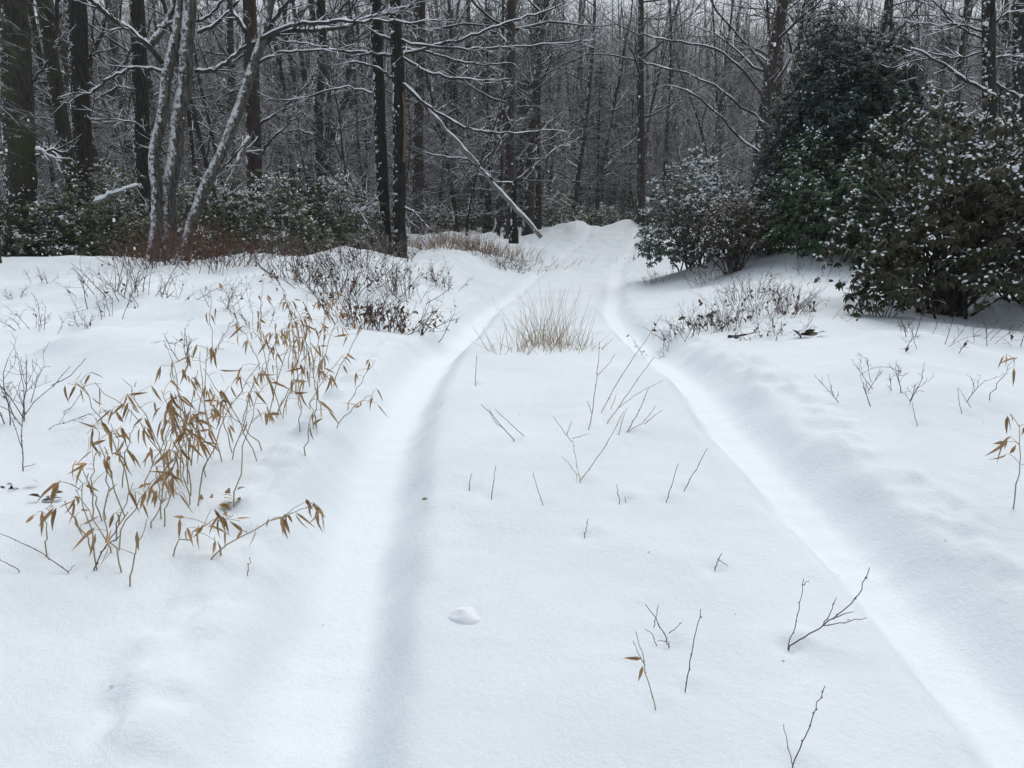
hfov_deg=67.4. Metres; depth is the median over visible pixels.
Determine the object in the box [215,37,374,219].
sapling
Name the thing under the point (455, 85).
bare tree
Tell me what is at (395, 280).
brush
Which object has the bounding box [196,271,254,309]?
twig shrub
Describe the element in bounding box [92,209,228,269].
brush
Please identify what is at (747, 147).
slender tree
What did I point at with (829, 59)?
hemlock tree
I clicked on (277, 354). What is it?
bamboo cane
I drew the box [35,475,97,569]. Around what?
bamboo cane
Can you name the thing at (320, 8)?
forked tree
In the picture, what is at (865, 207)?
evergreen shrub
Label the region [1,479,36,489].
leaf clump
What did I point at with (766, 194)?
rhododendron
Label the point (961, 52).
bare tree
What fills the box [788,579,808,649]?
twig
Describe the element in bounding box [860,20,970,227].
sapling
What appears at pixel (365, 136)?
slender tree
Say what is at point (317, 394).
bamboo cane
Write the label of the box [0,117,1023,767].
snow ground
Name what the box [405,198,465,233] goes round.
rhododendron
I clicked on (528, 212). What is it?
bare tree
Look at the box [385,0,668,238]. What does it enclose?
bare tree
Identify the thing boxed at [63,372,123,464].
bamboo cane
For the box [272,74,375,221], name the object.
slender tree
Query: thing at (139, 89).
forest tree
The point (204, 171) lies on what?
hemlock tree
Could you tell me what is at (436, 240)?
brown grass
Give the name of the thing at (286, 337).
bamboo cane
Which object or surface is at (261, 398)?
bamboo cane
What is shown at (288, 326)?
bamboo cane
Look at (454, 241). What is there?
brown grass
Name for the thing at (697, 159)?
sapling
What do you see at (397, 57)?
oak tree
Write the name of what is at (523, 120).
slender tree
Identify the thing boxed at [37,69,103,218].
slender tree
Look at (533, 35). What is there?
bare tree
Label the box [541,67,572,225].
hemlock tree
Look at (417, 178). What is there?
bare tree
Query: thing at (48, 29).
leaning tree
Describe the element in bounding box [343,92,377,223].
hemlock tree
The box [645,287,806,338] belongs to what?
brush
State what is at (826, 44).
bare tree
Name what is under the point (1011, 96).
bare tree
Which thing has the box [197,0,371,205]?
bare tree
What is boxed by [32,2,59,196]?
bare tree
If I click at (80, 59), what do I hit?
forest tree
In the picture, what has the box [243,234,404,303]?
brush
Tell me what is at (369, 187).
slender tree
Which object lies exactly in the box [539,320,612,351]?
grass tuft
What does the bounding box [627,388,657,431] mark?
twig
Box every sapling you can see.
[0,103,65,238]
[92,75,226,229]
[97,124,163,205]
[178,124,245,220]
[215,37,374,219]
[222,105,293,224]
[263,42,416,239]
[275,24,437,243]
[309,4,476,244]
[329,144,373,214]
[367,155,427,218]
[387,142,437,223]
[392,22,546,235]
[427,119,480,224]
[493,135,565,221]
[535,144,570,223]
[545,118,604,223]
[546,162,570,218]
[630,84,726,222]
[630,157,677,218]
[638,55,775,164]
[639,31,777,153]
[647,82,765,173]
[667,103,747,213]
[679,141,725,195]
[710,0,780,160]
[723,118,782,201]
[729,114,782,183]
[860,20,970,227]
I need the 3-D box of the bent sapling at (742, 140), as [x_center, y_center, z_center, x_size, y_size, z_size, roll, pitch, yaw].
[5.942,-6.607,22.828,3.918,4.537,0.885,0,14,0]
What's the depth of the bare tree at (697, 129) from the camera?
46.79 m
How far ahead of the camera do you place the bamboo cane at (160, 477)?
2.90 m
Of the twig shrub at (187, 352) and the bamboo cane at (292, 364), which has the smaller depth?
the bamboo cane at (292, 364)
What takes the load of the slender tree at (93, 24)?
on the snow ground at (342, 641)
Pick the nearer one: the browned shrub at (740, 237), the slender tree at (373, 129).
the browned shrub at (740, 237)
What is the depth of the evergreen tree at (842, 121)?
14.01 m
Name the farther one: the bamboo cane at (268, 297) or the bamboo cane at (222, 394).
the bamboo cane at (268, 297)
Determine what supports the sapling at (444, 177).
on the snow ground at (342, 641)
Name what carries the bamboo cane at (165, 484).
on the snow ground at (342, 641)
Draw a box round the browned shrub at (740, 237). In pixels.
[688,191,777,274]
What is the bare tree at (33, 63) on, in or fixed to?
on the snow ground at (342, 641)
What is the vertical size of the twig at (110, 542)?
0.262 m
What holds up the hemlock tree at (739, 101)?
on the snow ground at (342, 641)
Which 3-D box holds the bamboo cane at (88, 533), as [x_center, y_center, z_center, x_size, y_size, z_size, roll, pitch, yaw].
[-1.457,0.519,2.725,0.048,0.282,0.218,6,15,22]
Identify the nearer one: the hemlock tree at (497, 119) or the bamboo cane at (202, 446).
the bamboo cane at (202, 446)
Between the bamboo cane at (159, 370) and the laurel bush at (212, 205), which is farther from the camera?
the laurel bush at (212, 205)
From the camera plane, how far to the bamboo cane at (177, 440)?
3.02 m
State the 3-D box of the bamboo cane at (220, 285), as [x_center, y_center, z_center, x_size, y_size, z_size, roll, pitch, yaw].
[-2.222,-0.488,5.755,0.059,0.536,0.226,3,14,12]
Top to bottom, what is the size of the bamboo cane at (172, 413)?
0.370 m
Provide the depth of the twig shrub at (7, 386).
4.11 m
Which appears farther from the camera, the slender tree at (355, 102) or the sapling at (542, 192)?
the sapling at (542, 192)
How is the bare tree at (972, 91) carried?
on the snow ground at (342, 641)
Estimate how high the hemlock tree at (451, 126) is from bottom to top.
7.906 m
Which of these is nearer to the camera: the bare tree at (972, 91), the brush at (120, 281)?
the brush at (120, 281)
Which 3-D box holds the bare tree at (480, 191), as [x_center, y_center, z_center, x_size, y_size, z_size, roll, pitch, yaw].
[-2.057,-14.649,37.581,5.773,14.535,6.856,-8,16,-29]
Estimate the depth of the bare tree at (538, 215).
31.06 m
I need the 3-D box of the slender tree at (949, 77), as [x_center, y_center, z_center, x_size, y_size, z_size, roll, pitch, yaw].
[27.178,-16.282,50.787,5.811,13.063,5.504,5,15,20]
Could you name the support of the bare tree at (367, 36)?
on the snow ground at (342, 641)
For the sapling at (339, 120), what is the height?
5.538 m
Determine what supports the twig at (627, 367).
on the snow ground at (342, 641)
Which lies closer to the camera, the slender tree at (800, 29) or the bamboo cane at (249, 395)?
the bamboo cane at (249, 395)
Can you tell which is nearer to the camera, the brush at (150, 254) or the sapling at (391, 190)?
the brush at (150, 254)
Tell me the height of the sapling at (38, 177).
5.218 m
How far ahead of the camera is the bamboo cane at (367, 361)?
4.41 m
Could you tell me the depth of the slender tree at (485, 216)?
30.63 m
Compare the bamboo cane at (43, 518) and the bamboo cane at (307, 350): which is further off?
the bamboo cane at (307, 350)
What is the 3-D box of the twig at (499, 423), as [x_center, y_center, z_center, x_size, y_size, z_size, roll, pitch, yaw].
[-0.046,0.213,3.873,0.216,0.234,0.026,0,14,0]
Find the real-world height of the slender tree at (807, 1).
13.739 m
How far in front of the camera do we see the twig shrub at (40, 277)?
9.81 m
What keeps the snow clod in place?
on the snow ground at (342, 641)
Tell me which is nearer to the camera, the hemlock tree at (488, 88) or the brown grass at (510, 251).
the brown grass at (510, 251)
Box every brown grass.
[407,220,574,272]
[407,229,525,260]
[433,229,592,271]
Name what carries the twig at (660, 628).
on the snow ground at (342, 641)
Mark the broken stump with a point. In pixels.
(513, 235)
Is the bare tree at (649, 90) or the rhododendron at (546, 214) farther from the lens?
the bare tree at (649, 90)
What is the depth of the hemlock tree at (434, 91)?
49.85 m
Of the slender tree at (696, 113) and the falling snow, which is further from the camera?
the slender tree at (696, 113)
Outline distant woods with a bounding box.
[0,0,1012,226]
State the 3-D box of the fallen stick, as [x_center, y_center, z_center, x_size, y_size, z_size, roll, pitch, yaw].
[2.130,-0.447,7.050,0.298,0.074,0.052,0,14,0]
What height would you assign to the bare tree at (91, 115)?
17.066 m
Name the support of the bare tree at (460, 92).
on the snow ground at (342, 641)
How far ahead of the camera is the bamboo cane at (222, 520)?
2.74 m
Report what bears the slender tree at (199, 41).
on the snow ground at (342, 641)
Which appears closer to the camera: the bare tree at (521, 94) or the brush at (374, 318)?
the brush at (374, 318)
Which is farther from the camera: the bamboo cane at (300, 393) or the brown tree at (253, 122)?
the brown tree at (253, 122)
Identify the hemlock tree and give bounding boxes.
[0,0,68,262]
[34,67,65,225]
[89,44,129,220]
[180,103,241,225]
[261,62,306,224]
[263,63,339,221]
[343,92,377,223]
[423,53,483,221]
[423,71,464,225]
[443,100,492,222]
[452,5,525,230]
[477,52,567,226]
[477,55,524,226]
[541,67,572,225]
[557,67,609,218]
[562,60,625,225]
[585,99,635,224]
[622,82,687,223]
[699,44,754,224]
[815,32,841,109]
[919,32,972,207]
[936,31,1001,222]
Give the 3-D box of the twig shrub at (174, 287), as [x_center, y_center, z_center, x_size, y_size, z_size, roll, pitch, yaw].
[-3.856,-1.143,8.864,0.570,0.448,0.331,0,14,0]
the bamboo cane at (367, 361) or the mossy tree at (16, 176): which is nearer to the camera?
the bamboo cane at (367, 361)
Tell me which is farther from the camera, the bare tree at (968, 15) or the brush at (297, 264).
the bare tree at (968, 15)
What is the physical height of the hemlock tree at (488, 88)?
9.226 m
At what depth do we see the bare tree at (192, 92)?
36.12 m
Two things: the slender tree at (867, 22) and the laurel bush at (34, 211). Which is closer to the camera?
the laurel bush at (34, 211)
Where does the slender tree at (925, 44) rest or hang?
on the snow ground at (342, 641)
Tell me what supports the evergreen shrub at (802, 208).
on the snow ground at (342, 641)
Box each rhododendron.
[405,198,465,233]
[445,195,503,232]
[476,199,521,226]
[517,186,588,226]
[523,200,553,226]
[573,202,623,226]
[626,207,664,226]
[633,143,758,271]
[737,169,807,256]
[813,81,1023,319]
[840,224,931,317]
[953,111,1023,303]
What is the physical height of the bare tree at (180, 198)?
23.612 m
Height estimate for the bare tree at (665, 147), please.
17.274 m
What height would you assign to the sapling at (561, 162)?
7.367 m
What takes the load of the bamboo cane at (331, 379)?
on the snow ground at (342, 641)
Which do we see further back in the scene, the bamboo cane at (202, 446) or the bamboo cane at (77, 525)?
the bamboo cane at (202, 446)
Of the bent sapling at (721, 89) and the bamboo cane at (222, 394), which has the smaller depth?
the bamboo cane at (222, 394)
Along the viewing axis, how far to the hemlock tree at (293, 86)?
32.28 m
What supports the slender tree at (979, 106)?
on the snow ground at (342, 641)
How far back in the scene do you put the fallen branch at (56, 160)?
15.50 m
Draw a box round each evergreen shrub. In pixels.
[761,126,865,259]
[806,89,931,262]
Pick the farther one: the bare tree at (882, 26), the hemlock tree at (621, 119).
the hemlock tree at (621, 119)
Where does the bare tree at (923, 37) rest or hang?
on the snow ground at (342, 641)
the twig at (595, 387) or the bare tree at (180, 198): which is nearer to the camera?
the twig at (595, 387)
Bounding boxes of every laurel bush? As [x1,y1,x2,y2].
[0,179,121,256]
[0,212,49,242]
[32,159,150,256]
[76,172,174,257]
[174,162,280,258]
[200,161,333,257]
[277,167,391,255]
[326,199,410,251]
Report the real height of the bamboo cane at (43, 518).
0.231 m
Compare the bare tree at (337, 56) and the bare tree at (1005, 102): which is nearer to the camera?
the bare tree at (1005, 102)
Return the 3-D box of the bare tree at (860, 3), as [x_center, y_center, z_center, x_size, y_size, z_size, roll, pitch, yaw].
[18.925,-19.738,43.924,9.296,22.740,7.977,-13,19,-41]
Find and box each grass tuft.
[470,316,547,354]
[483,284,596,353]
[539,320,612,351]
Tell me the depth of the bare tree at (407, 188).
48.92 m
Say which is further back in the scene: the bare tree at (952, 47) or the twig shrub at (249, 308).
the bare tree at (952, 47)
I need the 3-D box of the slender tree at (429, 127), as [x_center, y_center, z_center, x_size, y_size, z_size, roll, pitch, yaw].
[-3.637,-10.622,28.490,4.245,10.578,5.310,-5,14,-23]
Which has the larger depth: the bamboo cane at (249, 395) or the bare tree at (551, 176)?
the bare tree at (551, 176)
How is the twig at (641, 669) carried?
on the snow ground at (342, 641)
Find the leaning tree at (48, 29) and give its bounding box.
[35,0,91,254]
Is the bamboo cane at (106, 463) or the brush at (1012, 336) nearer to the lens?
the bamboo cane at (106, 463)
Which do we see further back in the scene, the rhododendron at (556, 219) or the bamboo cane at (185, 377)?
the rhododendron at (556, 219)
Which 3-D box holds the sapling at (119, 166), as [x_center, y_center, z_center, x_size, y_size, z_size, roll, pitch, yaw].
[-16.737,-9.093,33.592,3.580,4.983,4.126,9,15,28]
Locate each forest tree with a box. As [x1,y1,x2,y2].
[66,0,144,237]
[90,0,165,250]
[881,0,1023,247]
[996,0,1023,235]
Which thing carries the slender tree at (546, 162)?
on the snow ground at (342, 641)
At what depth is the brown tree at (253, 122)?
20.37 m
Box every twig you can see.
[0,358,85,470]
[0,533,74,572]
[93,512,127,569]
[481,404,523,440]
[554,411,623,482]
[587,342,615,429]
[601,315,661,412]
[607,359,662,423]
[625,631,655,709]
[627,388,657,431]
[645,604,681,647]
[684,449,706,490]
[685,609,701,692]
[783,686,824,767]
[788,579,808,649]
[789,567,869,648]
[957,388,970,413]
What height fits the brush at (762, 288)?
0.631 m
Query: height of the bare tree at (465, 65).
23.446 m
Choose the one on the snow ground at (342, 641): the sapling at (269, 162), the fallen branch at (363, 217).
the sapling at (269, 162)
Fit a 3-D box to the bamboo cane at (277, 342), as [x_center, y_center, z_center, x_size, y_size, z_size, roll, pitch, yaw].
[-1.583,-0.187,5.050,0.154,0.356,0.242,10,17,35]
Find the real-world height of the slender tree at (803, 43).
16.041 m
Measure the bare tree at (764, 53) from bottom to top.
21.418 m
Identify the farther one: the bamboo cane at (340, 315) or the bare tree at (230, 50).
the bare tree at (230, 50)
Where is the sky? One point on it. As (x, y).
(259, 1)
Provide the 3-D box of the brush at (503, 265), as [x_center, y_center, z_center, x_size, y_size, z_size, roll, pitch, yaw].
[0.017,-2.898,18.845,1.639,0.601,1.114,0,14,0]
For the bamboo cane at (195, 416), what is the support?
on the snow ground at (342, 641)
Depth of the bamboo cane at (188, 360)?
3.81 m
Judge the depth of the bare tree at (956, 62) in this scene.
56.78 m
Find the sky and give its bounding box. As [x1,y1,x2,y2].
[28,0,1012,85]
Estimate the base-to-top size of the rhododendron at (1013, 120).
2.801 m
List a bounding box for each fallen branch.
[34,146,75,172]
[92,175,149,207]
[226,134,262,186]
[356,199,384,247]
[358,189,409,225]
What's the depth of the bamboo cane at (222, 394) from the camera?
3.53 m
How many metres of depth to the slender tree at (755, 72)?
46.05 m
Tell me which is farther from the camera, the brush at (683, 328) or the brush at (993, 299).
the brush at (993, 299)
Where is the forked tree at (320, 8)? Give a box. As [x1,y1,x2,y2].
[264,0,361,245]
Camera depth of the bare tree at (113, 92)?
40.63 m
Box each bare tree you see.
[0,0,111,222]
[0,0,114,218]
[0,0,126,174]
[0,0,211,227]
[0,68,62,214]
[0,77,63,195]
[31,9,56,225]
[32,0,283,175]
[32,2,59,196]
[33,0,167,198]
[37,1,131,205]
[60,0,185,198]
[62,0,166,197]
[95,0,222,214]
[105,2,219,227]
[118,0,310,233]
[147,2,260,226]
[168,3,266,221]
[193,0,366,225]
[196,0,263,139]
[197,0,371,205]
[207,0,339,225]
[220,0,449,223]
[228,0,448,230]
[237,0,391,188]
[262,0,495,226]
[264,0,605,234]
[285,0,373,179]
[311,0,455,214]
[354,0,460,200]
[370,0,553,222]
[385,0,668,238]
[385,1,441,220]
[385,17,443,224]
[386,0,495,226]
[409,0,518,225]
[411,0,496,192]
[425,0,528,192]
[425,0,528,216]
[425,0,600,206]
[456,0,631,235]
[456,26,504,173]
[459,0,607,226]
[460,1,590,186]
[494,0,645,229]
[494,0,752,224]
[496,0,635,216]
[501,2,612,226]
[534,27,626,205]
[535,0,662,224]
[544,0,618,215]
[567,0,712,180]
[621,0,696,206]
[627,0,746,213]
[630,0,762,217]
[657,0,762,188]
[671,0,754,225]
[671,0,830,168]
[673,0,865,211]
[696,0,767,202]
[705,0,860,177]
[747,19,793,149]
[782,0,875,117]
[782,0,924,135]
[787,0,979,123]
[793,0,1001,142]
[861,1,908,120]
[881,0,1011,207]
[886,3,938,162]
[896,0,1011,211]
[902,0,1012,156]
[922,0,1011,164]
[923,25,1012,156]
[926,0,976,166]
[932,0,1012,213]
[941,0,1012,147]
[955,0,1012,195]
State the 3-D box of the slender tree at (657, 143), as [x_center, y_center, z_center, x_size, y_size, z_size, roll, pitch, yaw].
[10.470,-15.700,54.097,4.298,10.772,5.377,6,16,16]
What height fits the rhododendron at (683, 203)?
2.646 m
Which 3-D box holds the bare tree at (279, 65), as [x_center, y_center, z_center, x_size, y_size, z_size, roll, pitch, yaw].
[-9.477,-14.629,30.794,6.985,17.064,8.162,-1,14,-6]
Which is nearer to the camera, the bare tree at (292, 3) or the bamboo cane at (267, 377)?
the bamboo cane at (267, 377)
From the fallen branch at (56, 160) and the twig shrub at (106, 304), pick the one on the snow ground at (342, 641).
the twig shrub at (106, 304)
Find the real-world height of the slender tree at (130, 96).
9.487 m
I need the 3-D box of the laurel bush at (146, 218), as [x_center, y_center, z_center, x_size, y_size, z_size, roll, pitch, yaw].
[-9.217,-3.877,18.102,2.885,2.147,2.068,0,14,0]
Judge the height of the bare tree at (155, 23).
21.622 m
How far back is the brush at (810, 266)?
12.39 m
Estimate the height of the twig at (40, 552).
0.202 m
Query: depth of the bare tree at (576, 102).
56.43 m
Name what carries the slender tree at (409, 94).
on the snow ground at (342, 641)
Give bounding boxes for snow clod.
[448,606,479,624]
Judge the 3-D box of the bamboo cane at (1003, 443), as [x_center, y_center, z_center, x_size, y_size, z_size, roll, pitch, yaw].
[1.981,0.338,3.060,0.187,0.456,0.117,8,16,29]
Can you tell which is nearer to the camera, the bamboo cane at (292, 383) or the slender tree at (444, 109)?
the bamboo cane at (292, 383)
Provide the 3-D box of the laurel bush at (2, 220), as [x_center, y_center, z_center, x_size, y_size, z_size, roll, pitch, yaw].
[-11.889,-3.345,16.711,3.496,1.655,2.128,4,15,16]
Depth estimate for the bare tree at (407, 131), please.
40.04 m
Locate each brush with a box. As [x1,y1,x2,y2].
[57,225,229,308]
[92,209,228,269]
[131,205,310,275]
[228,227,328,257]
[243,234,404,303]
[245,228,341,286]
[293,229,415,276]
[302,276,462,342]
[331,215,427,261]
[350,247,451,304]
[405,254,469,290]
[451,237,519,266]
[482,254,542,274]
[626,310,739,358]
[627,267,679,284]
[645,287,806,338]
[682,247,749,287]
[689,274,872,323]
[712,263,800,303]
[726,307,815,339]
[768,251,848,279]
[815,354,1003,405]
[874,281,1023,310]
[890,293,1000,352]
[972,308,1023,346]
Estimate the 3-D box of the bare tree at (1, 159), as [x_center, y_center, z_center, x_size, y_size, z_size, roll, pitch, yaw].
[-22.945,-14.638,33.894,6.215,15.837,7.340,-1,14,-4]
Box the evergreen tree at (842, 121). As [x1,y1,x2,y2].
[749,0,940,255]
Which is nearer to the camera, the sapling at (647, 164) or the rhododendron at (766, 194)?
the rhododendron at (766, 194)
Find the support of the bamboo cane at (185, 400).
on the snow ground at (342, 641)
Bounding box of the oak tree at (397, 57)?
[256,0,606,257]
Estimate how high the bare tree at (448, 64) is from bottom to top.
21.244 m
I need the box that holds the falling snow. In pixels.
[5,0,1020,288]
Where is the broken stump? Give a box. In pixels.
[473,118,581,243]
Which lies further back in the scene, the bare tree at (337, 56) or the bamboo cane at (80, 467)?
the bare tree at (337, 56)
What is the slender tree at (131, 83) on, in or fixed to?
on the snow ground at (342, 641)
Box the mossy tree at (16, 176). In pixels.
[0,0,78,256]
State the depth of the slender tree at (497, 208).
27.47 m
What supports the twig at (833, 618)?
on the snow ground at (342, 641)
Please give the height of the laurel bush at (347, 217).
2.219 m
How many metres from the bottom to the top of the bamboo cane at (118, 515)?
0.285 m
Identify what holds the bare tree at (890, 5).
on the snow ground at (342, 641)
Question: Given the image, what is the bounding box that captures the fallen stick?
[728,331,758,337]
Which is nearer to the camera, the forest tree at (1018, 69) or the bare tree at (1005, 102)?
the forest tree at (1018, 69)
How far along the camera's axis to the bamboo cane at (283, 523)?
2.70 m
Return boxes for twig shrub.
[0,294,70,332]
[0,334,109,428]
[3,285,29,298]
[23,267,58,283]
[64,282,146,319]
[70,309,98,328]
[155,319,233,364]
[159,268,198,300]
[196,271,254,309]
[216,278,278,326]
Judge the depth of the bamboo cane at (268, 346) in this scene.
4.09 m
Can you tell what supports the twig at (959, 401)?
on the snow ground at (342, 641)
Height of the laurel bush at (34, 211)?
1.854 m
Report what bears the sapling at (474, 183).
on the snow ground at (342, 641)
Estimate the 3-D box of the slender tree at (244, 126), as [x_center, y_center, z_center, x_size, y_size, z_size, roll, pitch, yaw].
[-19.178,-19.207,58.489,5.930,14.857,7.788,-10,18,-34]
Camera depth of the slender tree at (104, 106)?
26.52 m
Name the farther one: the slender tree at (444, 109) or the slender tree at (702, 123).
the slender tree at (702, 123)
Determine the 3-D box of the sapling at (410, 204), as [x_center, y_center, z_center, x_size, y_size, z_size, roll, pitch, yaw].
[-3.228,-6.732,21.566,4.691,6.766,4.924,1,14,4]
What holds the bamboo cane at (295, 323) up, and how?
on the snow ground at (342, 641)
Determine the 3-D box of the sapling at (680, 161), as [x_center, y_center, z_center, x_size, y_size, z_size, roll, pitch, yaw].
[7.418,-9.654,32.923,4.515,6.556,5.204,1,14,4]
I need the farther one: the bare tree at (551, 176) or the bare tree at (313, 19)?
the bare tree at (551, 176)
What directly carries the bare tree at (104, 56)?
on the snow ground at (342, 641)
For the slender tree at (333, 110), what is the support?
on the snow ground at (342, 641)
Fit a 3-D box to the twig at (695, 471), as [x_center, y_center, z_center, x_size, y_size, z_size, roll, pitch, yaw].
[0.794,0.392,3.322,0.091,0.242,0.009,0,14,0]
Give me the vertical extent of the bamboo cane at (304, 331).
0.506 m
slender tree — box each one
[0,3,54,187]
[0,158,61,198]
[32,0,188,203]
[35,0,149,195]
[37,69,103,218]
[59,0,199,242]
[89,1,203,193]
[103,0,268,229]
[116,0,290,220]
[147,8,283,238]
[162,1,216,207]
[175,4,273,203]
[201,3,283,206]
[234,35,296,217]
[266,0,438,228]
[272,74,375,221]
[292,0,471,229]
[293,0,457,228]
[296,40,373,203]
[310,0,431,226]
[332,32,392,194]
[337,1,431,192]
[357,0,477,203]
[386,0,563,232]
[390,0,561,232]
[391,1,504,227]
[413,59,476,203]
[432,0,590,236]
[462,0,581,226]
[491,7,556,206]
[503,7,597,207]
[574,78,673,219]
[621,7,752,217]
[633,82,683,212]
[646,0,736,222]
[674,0,850,179]
[718,60,764,204]
[729,0,894,142]
[730,0,866,154]
[731,73,763,196]
[737,0,789,193]
[737,74,784,202]
[770,4,845,159]
[839,0,893,116]
[879,0,960,175]
[904,7,945,128]
[929,25,978,162]
[940,1,1012,202]
[950,17,1012,184]
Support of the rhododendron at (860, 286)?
on the snow ground at (342, 641)
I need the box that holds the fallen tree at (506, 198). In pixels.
[405,83,541,238]
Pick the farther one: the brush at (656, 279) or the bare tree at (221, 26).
the bare tree at (221, 26)
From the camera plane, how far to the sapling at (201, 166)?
32.50 m
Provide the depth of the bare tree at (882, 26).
31.27 m
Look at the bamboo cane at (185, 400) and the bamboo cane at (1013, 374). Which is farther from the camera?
the bamboo cane at (1013, 374)
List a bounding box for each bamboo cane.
[26,500,76,556]
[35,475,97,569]
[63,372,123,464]
[64,501,99,549]
[65,481,121,572]
[67,440,110,517]
[72,460,112,520]
[73,483,117,556]
[76,421,132,516]
[78,409,140,494]
[95,382,173,474]
[98,446,124,519]
[100,519,146,585]
[109,483,151,540]
[112,380,162,449]
[114,424,139,487]
[118,476,157,549]
[142,440,216,501]
[144,422,199,486]
[147,466,183,518]
[149,475,192,527]
[150,469,178,526]
[152,402,181,460]
[154,417,214,484]
[155,340,185,414]
[157,368,195,462]
[158,408,194,504]
[161,380,195,465]
[162,416,199,495]
[165,412,209,479]
[173,356,212,428]
[173,507,250,555]
[183,345,216,465]
[183,371,220,483]
[184,377,230,461]
[192,408,222,476]
[197,362,273,505]
[203,368,256,460]
[205,283,223,348]
[206,386,236,452]
[208,392,261,450]
[210,499,324,559]
[218,305,244,348]
[230,320,281,414]
[230,376,267,459]
[233,381,289,506]
[235,317,259,369]
[242,359,275,421]
[257,281,272,339]
[257,328,287,371]
[264,323,283,382]
[269,323,302,420]
[276,353,330,417]
[278,299,312,359]
[278,380,307,431]
[279,289,299,361]
[281,323,311,408]
[282,334,307,418]
[284,299,303,368]
[286,367,328,416]
[287,311,327,386]
[291,314,312,363]
[293,324,317,391]
[296,309,325,386]
[303,398,339,455]
[304,342,337,428]
[309,353,354,409]
[313,298,337,370]
[313,299,338,381]
[322,291,349,368]
[333,308,376,386]
[337,389,386,427]
[347,359,374,409]
[985,414,1023,509]
[989,355,1016,399]
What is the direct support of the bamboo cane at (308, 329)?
on the snow ground at (342, 641)
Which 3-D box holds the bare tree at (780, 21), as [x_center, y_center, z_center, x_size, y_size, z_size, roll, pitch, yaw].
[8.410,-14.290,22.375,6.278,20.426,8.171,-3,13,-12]
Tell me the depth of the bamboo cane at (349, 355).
4.34 m
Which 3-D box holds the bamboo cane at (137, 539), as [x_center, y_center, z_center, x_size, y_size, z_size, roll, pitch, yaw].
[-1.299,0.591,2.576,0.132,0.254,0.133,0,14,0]
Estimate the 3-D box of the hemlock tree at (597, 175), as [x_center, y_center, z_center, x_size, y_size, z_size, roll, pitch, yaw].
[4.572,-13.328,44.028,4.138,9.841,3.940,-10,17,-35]
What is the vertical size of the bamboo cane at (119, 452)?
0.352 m
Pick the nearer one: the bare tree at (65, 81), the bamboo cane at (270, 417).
the bamboo cane at (270, 417)
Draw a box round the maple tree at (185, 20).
[40,0,457,261]
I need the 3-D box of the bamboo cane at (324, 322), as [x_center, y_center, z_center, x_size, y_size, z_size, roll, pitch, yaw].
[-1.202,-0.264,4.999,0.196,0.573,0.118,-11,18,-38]
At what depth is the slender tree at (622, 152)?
45.62 m
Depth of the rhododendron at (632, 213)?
40.91 m
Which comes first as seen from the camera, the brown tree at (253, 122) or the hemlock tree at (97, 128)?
the brown tree at (253, 122)
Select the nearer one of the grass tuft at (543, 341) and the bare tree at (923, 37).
the grass tuft at (543, 341)
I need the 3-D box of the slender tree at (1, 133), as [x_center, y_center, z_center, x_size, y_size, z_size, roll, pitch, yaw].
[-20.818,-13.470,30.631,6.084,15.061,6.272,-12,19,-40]
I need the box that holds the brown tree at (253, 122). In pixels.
[190,0,317,250]
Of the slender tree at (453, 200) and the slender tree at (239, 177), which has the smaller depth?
the slender tree at (453, 200)
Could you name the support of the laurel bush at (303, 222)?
on the snow ground at (342, 641)
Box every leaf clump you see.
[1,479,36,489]
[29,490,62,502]
[200,486,242,513]
[678,311,715,319]
[793,329,824,337]
[814,277,832,282]
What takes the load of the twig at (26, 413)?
on the snow ground at (342, 641)
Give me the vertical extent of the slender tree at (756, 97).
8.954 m
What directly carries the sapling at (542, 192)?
on the snow ground at (342, 641)
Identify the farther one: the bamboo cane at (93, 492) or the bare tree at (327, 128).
the bare tree at (327, 128)
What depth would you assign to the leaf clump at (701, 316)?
9.11 m
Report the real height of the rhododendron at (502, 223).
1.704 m
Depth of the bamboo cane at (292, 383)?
4.11 m
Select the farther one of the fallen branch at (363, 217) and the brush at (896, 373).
the fallen branch at (363, 217)
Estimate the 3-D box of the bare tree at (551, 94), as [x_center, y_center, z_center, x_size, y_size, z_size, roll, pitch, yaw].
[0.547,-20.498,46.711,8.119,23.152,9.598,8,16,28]
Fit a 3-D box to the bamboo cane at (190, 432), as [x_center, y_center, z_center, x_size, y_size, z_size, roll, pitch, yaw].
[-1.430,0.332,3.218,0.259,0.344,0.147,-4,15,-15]
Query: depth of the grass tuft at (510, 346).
6.22 m
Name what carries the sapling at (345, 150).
on the snow ground at (342, 641)
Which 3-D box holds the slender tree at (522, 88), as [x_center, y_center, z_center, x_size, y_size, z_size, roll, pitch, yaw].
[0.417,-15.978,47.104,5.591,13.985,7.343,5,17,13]
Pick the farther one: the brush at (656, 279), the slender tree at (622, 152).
the slender tree at (622, 152)
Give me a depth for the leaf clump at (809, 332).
6.56 m
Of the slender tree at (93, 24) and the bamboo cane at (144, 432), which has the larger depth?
the slender tree at (93, 24)
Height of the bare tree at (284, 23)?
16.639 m
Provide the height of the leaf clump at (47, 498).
0.092 m
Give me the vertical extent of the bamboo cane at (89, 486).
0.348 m
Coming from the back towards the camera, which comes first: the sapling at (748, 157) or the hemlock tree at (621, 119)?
the hemlock tree at (621, 119)
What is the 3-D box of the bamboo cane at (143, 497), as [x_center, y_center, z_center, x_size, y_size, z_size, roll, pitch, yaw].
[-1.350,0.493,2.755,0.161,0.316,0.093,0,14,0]
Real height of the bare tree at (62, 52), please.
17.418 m

